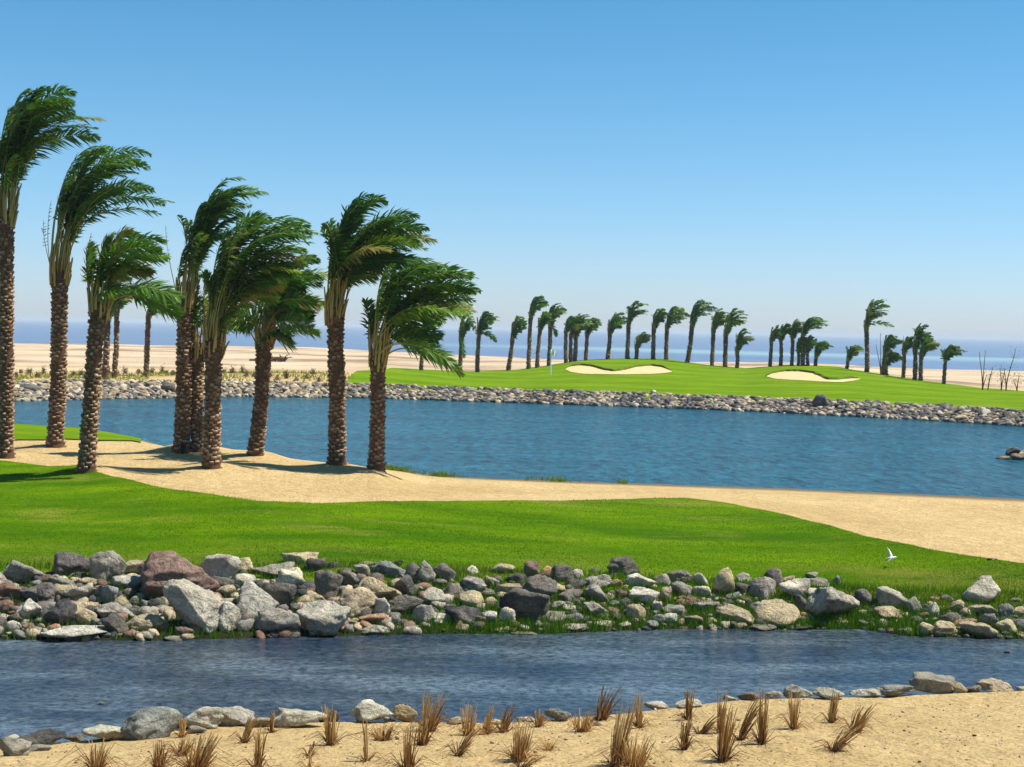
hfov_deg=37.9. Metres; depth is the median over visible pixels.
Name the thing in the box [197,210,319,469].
palm tree
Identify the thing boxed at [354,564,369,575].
rock
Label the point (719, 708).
dry grass clump
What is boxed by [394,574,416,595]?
rock
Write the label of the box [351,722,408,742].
dry grass clump
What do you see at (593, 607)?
rock
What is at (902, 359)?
sapling
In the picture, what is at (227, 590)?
rock
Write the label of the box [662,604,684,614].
rock
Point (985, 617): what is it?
rock
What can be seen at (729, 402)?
riprap
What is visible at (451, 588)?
rock
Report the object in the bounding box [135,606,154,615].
rock
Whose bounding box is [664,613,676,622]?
rock
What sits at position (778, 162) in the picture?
sky
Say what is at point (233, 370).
shrub
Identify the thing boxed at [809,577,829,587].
rock
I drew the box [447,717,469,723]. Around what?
rock
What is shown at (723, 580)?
rock
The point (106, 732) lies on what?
rock
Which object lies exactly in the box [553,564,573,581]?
rock
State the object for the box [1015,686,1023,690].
rock
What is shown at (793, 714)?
dry grass clump
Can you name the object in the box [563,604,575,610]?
rock
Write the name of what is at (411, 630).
rock
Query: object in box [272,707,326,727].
rock
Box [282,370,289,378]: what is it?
shrub
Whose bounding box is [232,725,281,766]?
dry grass clump
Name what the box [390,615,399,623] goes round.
rock
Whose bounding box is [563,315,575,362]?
palm tree
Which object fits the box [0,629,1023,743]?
stream water
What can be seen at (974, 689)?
rock
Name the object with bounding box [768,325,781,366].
palm tree
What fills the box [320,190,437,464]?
palm tree
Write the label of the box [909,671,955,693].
rock
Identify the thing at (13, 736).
rock
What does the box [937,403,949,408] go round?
rock
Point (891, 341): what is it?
palm tree
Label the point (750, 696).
rock
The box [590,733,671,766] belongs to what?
dry grass clump
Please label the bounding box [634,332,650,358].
palm tree
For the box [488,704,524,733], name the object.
dry grass clump
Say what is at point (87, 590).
rock
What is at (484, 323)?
palm tree
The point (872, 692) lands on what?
rock
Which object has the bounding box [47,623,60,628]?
rock
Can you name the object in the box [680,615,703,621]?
rock
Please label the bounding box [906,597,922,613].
rock
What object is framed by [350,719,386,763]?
dry grass clump
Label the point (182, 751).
dry grass clump
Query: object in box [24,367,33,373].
shrub
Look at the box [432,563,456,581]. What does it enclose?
rock
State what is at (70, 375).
dry scrub
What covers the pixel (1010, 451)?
rock
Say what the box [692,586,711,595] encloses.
rock
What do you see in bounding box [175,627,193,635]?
rock
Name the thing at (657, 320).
palm tree
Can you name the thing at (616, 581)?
rock
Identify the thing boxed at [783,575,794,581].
rock
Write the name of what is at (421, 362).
palm tree
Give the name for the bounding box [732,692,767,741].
dry grass clump
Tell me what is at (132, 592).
rock
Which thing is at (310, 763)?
dry grass clump
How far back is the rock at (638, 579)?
22.24 m
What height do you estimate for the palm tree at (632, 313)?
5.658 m
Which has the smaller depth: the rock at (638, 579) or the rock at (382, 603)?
the rock at (382, 603)
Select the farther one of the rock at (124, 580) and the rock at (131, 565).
the rock at (131, 565)
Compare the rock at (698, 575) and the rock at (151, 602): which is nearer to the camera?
the rock at (151, 602)
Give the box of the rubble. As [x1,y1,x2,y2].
[0,568,1023,640]
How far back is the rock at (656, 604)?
21.53 m
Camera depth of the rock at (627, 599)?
21.63 m
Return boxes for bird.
[887,548,897,561]
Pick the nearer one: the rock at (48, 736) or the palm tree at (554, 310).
the rock at (48, 736)
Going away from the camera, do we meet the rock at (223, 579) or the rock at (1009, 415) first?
the rock at (223, 579)
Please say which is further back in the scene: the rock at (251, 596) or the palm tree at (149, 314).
the palm tree at (149, 314)
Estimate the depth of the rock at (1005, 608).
21.64 m
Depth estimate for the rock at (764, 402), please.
81.03 m
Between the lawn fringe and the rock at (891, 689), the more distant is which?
the lawn fringe
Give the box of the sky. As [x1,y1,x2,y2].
[0,0,1023,338]
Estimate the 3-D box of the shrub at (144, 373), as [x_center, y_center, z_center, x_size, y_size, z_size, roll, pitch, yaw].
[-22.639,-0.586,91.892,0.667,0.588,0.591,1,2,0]
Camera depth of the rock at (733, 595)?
22.04 m
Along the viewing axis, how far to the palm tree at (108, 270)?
31.43 m
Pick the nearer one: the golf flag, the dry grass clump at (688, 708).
the dry grass clump at (688, 708)
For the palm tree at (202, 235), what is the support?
on the ground at (988, 527)
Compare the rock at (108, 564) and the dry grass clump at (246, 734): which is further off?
the rock at (108, 564)
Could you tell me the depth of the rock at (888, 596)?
21.88 m
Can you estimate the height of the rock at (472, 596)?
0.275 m
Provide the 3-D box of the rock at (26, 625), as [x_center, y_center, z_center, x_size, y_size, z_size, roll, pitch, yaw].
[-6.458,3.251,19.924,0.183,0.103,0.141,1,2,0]
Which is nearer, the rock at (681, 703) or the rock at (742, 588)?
the rock at (681, 703)
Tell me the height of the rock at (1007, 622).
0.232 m
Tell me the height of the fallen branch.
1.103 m
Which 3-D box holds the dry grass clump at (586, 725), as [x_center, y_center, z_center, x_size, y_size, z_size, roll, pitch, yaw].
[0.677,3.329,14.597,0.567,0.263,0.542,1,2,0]
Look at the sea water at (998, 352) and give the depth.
1009.50 m
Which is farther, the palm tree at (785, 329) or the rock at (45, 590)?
the palm tree at (785, 329)
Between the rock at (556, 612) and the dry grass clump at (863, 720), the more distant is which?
the rock at (556, 612)
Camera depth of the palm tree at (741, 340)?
129.62 m
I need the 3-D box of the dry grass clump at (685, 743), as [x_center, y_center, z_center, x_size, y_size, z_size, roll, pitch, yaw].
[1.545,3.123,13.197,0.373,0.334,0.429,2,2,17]
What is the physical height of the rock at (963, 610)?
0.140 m
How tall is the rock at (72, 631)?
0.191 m
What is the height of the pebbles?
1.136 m
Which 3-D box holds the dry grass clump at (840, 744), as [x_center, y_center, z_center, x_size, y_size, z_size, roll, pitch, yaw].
[2.870,3.155,13.149,0.486,0.272,0.374,2,2,15]
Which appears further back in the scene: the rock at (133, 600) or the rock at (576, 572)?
the rock at (576, 572)
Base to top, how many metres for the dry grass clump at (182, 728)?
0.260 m
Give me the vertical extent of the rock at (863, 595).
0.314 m
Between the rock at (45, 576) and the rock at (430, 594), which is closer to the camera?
the rock at (430, 594)
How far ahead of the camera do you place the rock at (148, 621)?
19.94 m
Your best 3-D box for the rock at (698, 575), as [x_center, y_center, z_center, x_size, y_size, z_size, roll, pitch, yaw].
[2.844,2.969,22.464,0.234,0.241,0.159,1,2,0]
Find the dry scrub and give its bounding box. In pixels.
[14,369,353,381]
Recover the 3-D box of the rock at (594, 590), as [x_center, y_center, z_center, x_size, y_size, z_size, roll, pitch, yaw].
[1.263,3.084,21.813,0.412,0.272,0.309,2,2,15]
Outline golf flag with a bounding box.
[550,349,555,374]
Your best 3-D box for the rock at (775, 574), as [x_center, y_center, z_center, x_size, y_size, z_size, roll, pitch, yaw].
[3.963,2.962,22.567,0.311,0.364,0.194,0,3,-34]
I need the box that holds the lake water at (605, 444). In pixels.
[13,397,1023,498]
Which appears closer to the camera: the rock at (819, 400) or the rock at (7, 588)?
the rock at (7, 588)
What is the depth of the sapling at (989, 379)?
104.03 m
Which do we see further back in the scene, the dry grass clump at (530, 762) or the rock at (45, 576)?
the rock at (45, 576)
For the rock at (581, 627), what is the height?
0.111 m
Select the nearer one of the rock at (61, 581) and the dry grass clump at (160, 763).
the dry grass clump at (160, 763)
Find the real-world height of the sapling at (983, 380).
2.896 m
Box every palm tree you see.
[0,82,106,458]
[41,144,174,447]
[75,224,185,473]
[101,277,137,379]
[111,286,144,377]
[143,291,174,374]
[165,177,268,453]
[190,274,237,452]
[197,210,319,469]
[227,251,327,455]
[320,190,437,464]
[359,260,481,472]
[419,311,439,370]
[458,313,475,371]
[472,311,499,371]
[506,315,526,370]
[526,295,548,368]
[535,311,553,367]
[546,303,566,365]
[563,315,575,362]
[568,316,584,361]
[573,313,594,361]
[584,317,601,360]
[605,312,627,359]
[625,301,648,358]
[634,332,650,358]
[651,308,668,358]
[664,306,689,359]
[685,299,717,362]
[710,308,728,365]
[722,308,748,366]
[734,328,754,367]
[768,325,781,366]
[778,323,792,365]
[788,318,802,365]
[795,337,807,365]
[800,316,829,365]
[804,334,816,365]
[813,340,833,365]
[845,345,864,368]
[863,299,893,371]
[881,334,902,374]
[883,350,901,374]
[901,336,919,377]
[912,323,933,379]
[918,336,939,380]
[940,344,967,383]
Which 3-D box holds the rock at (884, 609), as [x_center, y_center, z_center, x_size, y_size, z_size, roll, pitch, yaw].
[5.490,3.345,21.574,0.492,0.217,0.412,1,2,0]
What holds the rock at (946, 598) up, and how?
on the ground at (988, 527)
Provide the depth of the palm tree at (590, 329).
135.03 m
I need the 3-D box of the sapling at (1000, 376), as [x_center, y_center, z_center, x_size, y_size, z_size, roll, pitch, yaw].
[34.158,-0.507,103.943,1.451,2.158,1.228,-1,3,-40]
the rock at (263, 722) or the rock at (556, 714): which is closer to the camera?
the rock at (263, 722)
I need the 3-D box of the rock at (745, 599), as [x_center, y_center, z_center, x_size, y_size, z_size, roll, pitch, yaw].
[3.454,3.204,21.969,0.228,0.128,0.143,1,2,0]
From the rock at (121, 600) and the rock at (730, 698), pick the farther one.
the rock at (121, 600)
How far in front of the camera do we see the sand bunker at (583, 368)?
115.77 m
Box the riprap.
[13,379,1023,426]
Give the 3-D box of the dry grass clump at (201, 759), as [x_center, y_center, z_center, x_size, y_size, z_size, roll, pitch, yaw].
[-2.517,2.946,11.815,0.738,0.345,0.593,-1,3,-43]
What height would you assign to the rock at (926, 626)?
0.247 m
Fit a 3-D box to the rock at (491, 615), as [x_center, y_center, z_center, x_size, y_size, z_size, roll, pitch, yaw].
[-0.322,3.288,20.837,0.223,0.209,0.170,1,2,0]
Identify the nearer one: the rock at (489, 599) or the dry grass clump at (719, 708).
the dry grass clump at (719, 708)
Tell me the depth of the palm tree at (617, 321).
135.96 m
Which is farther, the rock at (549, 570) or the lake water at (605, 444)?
the lake water at (605, 444)
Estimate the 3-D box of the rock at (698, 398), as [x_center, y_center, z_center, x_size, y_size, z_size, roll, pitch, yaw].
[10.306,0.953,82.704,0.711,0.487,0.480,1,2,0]
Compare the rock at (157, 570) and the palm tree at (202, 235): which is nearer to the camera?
the rock at (157, 570)
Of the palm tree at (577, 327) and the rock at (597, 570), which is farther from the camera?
the palm tree at (577, 327)
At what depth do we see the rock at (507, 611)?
20.82 m
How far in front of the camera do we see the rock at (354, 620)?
20.52 m
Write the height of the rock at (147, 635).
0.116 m
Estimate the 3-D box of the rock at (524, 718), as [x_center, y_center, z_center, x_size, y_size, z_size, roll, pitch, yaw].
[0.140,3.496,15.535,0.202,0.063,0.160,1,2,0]
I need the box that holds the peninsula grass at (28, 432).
[13,424,140,441]
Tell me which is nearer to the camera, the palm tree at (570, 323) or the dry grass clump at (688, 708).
the dry grass clump at (688, 708)
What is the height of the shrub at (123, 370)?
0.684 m
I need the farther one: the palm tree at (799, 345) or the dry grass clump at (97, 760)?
the palm tree at (799, 345)
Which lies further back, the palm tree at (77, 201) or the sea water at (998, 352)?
the sea water at (998, 352)
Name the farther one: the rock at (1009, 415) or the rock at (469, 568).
the rock at (1009, 415)
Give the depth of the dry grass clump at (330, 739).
13.35 m
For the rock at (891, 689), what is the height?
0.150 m
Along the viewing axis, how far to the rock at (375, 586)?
21.36 m
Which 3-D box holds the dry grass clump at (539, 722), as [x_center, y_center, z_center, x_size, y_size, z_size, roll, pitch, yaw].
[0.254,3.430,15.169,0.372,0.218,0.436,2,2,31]
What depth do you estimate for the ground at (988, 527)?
27.51 m
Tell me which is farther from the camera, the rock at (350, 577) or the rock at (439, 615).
the rock at (350, 577)
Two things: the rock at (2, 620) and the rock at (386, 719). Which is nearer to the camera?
the rock at (386, 719)
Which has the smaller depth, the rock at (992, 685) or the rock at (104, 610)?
the rock at (992, 685)
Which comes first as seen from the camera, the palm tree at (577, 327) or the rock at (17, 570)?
the rock at (17, 570)
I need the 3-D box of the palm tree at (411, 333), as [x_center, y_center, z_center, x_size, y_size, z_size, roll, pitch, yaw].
[-2.139,-0.343,34.835,2.798,5.098,1.895,2,2,10]
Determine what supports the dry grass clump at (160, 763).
on the ground at (988, 527)
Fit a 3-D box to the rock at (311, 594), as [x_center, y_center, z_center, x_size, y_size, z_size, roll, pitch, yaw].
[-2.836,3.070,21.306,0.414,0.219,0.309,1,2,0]
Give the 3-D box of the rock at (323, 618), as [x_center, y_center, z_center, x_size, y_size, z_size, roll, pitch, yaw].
[-2.570,3.224,20.340,0.786,0.471,0.694,1,2,0]
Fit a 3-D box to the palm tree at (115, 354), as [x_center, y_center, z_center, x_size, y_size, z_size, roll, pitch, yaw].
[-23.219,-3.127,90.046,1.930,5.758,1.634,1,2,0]
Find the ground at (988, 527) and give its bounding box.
[0,343,1023,766]
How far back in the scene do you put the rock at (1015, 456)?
51.78 m
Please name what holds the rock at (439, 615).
on the ground at (988, 527)
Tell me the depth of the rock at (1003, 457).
51.87 m
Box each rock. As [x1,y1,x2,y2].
[0,572,6,583]
[0,581,21,598]
[0,599,13,612]
[0,616,6,626]
[0,737,31,755]
[3,560,45,581]
[7,620,21,627]
[8,734,18,737]
[12,629,25,638]
[15,598,41,618]
[18,728,66,744]
[20,582,57,601]
[21,622,34,627]
[22,384,44,390]
[29,744,51,751]
[35,618,45,622]
[37,625,110,637]
[41,574,53,581]
[44,598,76,624]
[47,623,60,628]
[48,576,74,584]
[53,552,89,575]
[54,584,76,597]
[62,585,96,597]
[64,733,83,741]
[72,601,100,607]
[76,608,96,623]
[78,577,96,584]
[81,724,124,739]
[89,550,125,579]
[91,618,99,624]
[93,585,118,602]
[95,602,135,618]
[101,613,128,632]
[112,575,141,587]
[114,595,128,605]
[120,706,182,739]
[122,588,136,596]
[125,560,142,573]
[126,613,166,630]
[128,597,139,603]
[134,631,152,639]
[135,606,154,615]
[137,550,219,597]
[139,600,147,606]
[147,597,165,606]
[161,384,174,391]
[163,578,221,633]
[163,635,182,640]
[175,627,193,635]
[176,706,223,728]
[188,725,206,733]
[201,554,241,578]
[210,575,233,586]
[213,585,235,596]
[218,601,240,630]
[218,706,254,726]
[232,574,255,585]
[236,579,278,614]
[236,619,255,631]
[240,557,252,571]
[247,717,269,726]
[250,561,294,576]
[255,605,300,631]
[263,582,296,605]
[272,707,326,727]
[276,567,305,585]
[281,552,318,563]
[288,603,299,610]
[296,600,351,635]
[305,590,325,601]
[306,558,327,570]
[314,570,342,598]
[318,709,339,721]
[327,562,339,567]
[339,587,376,616]
[340,570,358,585]
[349,618,358,623]
[350,699,393,721]
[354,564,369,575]
[358,576,401,598]
[358,613,389,622]
[361,625,390,634]
[370,561,405,576]
[374,598,389,612]
[383,717,395,721]
[388,595,423,612]
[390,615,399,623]
[393,704,417,721]
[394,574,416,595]
[402,626,421,634]
[404,562,419,581]
[413,604,433,622]
[418,560,435,582]
[421,587,445,603]
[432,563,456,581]
[433,612,453,623]
[442,583,463,599]
[444,605,480,623]
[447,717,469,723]
[456,621,462,630]
[459,576,486,591]
[459,590,483,606]
[467,565,477,573]
[476,616,485,620]
[480,589,493,597]
[481,611,496,622]
[484,597,495,606]
[485,576,492,585]
[490,626,515,632]
[491,563,515,572]
[495,583,521,593]
[499,588,550,620]
[499,607,515,621]
[505,573,525,583]
[510,631,535,634]
[516,716,534,721]
[522,574,558,595]
[524,561,539,575]
[540,566,553,577]
[544,708,570,720]
[545,611,565,622]
[550,601,564,609]
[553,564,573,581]
[556,583,565,590]
[558,591,576,601]
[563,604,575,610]
[564,588,582,598]
[565,613,582,622]
[565,623,587,630]
[566,579,586,588]
[574,569,583,578]
[583,601,608,615]
[584,574,611,588]
[584,584,608,601]
[588,568,599,572]
[594,620,612,626]
[607,556,639,575]
[611,579,622,586]
[614,589,627,598]
[619,597,633,605]
[619,622,630,628]
[625,573,654,586]
[626,604,645,618]
[628,587,659,602]
[644,701,668,709]
[645,620,657,628]
[651,614,665,623]
[652,574,670,585]
[652,601,661,609]
[660,586,671,601]
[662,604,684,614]
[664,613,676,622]
[667,570,692,582]
[670,581,691,594]
[675,698,702,708]
[677,595,702,605]
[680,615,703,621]
[691,396,703,401]
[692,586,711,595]
[693,572,707,584]
[694,601,719,609]
[713,567,734,594]
[714,604,753,624]
[723,696,736,700]
[726,592,739,599]
[735,572,750,581]
[735,582,749,593]
[737,692,759,699]
[739,596,751,602]
[749,576,775,599]
[750,624,775,630]
[752,599,801,625]
[758,400,770,404]
[763,568,782,586]
[765,691,783,698]
[778,578,809,596]
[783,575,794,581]
[783,684,812,698]
[794,626,813,629]
[795,594,806,610]
[803,586,859,616]
[805,572,817,577]
[807,588,815,594]
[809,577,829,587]
[811,394,827,407]
[812,687,844,699]
[833,576,840,584]
[850,688,880,696]
[854,589,871,604]
[873,606,902,618]
[876,586,907,607]
[876,684,914,695]
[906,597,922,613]
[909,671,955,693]
[917,622,933,636]
[927,602,938,616]
[933,620,960,636]
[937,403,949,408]
[939,612,960,621]
[940,594,955,601]
[948,599,963,611]
[952,682,967,692]
[953,618,976,625]
[954,415,968,419]
[958,621,997,637]
[959,607,971,615]
[962,575,1000,603]
[965,685,981,692]
[968,605,997,613]
[976,678,1013,691]
[979,406,990,414]
[981,613,998,623]
[995,619,1017,633]
[996,456,1010,458]
[998,603,1014,616]
[1003,412,1017,418]
[1005,447,1021,455]
[1010,453,1023,459]
[1013,619,1023,630]
[1014,606,1023,615]
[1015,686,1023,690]
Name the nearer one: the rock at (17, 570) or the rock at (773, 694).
the rock at (773, 694)
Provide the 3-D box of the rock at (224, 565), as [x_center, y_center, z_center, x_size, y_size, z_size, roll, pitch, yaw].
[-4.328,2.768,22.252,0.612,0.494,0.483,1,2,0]
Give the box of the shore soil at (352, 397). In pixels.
[45,383,955,415]
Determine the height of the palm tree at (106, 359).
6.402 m
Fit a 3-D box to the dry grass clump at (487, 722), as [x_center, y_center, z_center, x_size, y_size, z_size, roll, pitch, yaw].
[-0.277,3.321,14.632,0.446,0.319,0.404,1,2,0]
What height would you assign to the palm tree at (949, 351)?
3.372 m
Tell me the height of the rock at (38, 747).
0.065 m
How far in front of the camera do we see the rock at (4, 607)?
20.51 m
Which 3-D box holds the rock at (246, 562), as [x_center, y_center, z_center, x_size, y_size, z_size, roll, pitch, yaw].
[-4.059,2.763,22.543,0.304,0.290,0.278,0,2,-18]
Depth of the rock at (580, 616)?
20.98 m
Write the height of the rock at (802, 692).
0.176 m
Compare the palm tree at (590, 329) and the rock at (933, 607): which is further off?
the palm tree at (590, 329)
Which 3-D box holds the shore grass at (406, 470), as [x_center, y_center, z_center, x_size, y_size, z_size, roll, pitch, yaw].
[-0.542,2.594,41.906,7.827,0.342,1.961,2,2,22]
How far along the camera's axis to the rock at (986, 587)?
22.23 m
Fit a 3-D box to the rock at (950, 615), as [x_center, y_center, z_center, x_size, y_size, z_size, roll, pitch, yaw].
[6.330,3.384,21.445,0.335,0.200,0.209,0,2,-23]
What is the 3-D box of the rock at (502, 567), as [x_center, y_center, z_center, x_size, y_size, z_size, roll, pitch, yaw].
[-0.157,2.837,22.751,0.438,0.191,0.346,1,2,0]
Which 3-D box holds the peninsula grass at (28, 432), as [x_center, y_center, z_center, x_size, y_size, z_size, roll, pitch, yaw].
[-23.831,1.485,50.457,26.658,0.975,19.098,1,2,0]
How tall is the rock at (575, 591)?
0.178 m
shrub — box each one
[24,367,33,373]
[119,366,128,373]
[140,369,150,376]
[228,365,235,372]
[242,369,250,376]
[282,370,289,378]
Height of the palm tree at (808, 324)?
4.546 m
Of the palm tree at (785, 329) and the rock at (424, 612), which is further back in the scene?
the palm tree at (785, 329)
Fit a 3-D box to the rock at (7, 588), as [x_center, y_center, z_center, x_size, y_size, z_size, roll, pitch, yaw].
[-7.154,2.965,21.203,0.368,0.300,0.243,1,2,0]
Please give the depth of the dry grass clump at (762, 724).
13.46 m
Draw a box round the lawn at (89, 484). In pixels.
[0,460,1023,611]
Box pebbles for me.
[10,690,1023,766]
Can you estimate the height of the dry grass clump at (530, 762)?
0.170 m
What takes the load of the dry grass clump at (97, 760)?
on the ground at (988, 527)
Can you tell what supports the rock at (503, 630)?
on the ground at (988, 527)
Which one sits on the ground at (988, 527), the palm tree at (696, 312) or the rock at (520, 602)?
the rock at (520, 602)
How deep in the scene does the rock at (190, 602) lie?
19.94 m
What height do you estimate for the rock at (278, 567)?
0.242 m
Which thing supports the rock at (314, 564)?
on the lawn at (89, 484)
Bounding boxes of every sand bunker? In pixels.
[565,363,671,373]
[767,369,859,381]
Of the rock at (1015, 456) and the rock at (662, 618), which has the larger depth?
the rock at (1015, 456)
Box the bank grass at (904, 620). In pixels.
[0,556,1023,640]
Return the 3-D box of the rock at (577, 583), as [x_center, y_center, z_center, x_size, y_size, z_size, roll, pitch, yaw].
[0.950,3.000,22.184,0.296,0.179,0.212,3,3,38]
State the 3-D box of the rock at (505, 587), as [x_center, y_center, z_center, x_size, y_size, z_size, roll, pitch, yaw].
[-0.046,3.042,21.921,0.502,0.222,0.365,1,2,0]
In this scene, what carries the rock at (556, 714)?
on the ground at (988, 527)
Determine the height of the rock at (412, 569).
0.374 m
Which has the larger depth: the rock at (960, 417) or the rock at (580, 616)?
the rock at (960, 417)
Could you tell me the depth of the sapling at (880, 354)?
117.96 m
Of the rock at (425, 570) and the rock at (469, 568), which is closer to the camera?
the rock at (425, 570)
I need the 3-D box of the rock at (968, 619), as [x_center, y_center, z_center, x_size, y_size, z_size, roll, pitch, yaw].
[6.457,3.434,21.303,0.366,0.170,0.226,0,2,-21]
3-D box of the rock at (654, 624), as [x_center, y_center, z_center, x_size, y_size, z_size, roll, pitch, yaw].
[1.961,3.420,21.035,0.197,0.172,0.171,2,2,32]
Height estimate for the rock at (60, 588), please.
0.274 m
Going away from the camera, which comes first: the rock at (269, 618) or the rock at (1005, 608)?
the rock at (269, 618)
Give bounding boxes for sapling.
[876,333,883,374]
[901,338,903,377]
[979,350,986,389]
[984,367,994,389]
[992,364,1011,389]
[1001,347,1019,390]
[1006,368,1023,390]
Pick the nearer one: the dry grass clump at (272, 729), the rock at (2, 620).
the dry grass clump at (272, 729)
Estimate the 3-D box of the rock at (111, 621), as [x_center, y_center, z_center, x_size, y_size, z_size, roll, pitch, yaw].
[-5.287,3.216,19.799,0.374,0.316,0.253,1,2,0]
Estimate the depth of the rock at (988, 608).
21.71 m
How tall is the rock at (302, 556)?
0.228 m
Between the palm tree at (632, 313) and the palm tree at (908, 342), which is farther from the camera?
the palm tree at (632, 313)
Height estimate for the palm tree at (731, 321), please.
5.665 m
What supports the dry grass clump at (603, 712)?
on the ground at (988, 527)
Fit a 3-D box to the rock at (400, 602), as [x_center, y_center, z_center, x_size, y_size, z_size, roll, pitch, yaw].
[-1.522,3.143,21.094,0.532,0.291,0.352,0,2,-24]
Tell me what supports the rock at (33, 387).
on the ground at (988, 527)
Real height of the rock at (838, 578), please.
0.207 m
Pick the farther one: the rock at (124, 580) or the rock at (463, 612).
the rock at (124, 580)
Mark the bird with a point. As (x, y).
(891, 556)
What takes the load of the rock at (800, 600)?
on the ground at (988, 527)
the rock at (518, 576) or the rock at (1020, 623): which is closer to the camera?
the rock at (1020, 623)
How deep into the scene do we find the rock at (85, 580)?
21.92 m
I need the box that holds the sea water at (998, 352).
[13,319,1023,370]
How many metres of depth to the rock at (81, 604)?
20.74 m
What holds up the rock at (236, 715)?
on the ground at (988, 527)
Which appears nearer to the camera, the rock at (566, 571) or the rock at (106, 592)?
the rock at (106, 592)
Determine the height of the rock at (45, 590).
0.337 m
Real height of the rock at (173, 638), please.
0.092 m
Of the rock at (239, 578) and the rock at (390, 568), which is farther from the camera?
the rock at (390, 568)
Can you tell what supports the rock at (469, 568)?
on the ground at (988, 527)
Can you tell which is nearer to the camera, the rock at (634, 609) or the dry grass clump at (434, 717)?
the dry grass clump at (434, 717)
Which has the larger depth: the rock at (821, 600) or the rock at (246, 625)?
the rock at (821, 600)
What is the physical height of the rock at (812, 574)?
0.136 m
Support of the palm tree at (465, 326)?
on the ground at (988, 527)
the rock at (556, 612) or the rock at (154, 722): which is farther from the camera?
the rock at (556, 612)
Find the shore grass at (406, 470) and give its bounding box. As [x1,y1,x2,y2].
[385,464,628,483]
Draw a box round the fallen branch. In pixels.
[249,355,292,361]
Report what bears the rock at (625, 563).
on the ground at (988, 527)
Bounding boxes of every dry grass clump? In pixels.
[55,738,130,766]
[137,740,186,766]
[147,731,233,766]
[150,736,196,756]
[170,715,196,737]
[227,715,262,744]
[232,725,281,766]
[256,710,289,732]
[297,741,327,757]
[298,751,322,766]
[303,704,362,747]
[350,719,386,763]
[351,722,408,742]
[376,726,440,766]
[394,689,456,731]
[396,719,443,745]
[437,727,480,758]
[447,704,490,737]
[472,705,502,735]
[483,717,553,766]
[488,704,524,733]
[503,754,545,766]
[516,709,552,727]
[533,735,569,750]
[553,708,606,733]
[580,684,627,720]
[580,698,647,766]
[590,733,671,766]
[624,691,659,728]
[665,716,705,752]
[672,688,705,721]
[680,714,723,734]
[697,703,755,764]
[699,693,736,735]
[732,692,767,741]
[740,688,782,746]
[768,691,816,730]
[812,724,865,755]
[813,689,848,723]
[830,705,883,733]
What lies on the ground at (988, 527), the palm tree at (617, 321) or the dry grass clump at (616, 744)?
the dry grass clump at (616, 744)
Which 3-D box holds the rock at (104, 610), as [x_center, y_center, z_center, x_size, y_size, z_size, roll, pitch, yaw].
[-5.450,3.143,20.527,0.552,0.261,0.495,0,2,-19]
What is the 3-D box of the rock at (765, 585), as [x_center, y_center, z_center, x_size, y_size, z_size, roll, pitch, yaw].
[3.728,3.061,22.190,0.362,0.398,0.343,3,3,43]
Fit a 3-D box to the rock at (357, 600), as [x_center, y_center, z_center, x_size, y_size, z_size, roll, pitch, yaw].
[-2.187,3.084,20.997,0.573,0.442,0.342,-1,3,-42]
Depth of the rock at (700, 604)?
21.66 m
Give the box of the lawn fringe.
[17,556,1015,618]

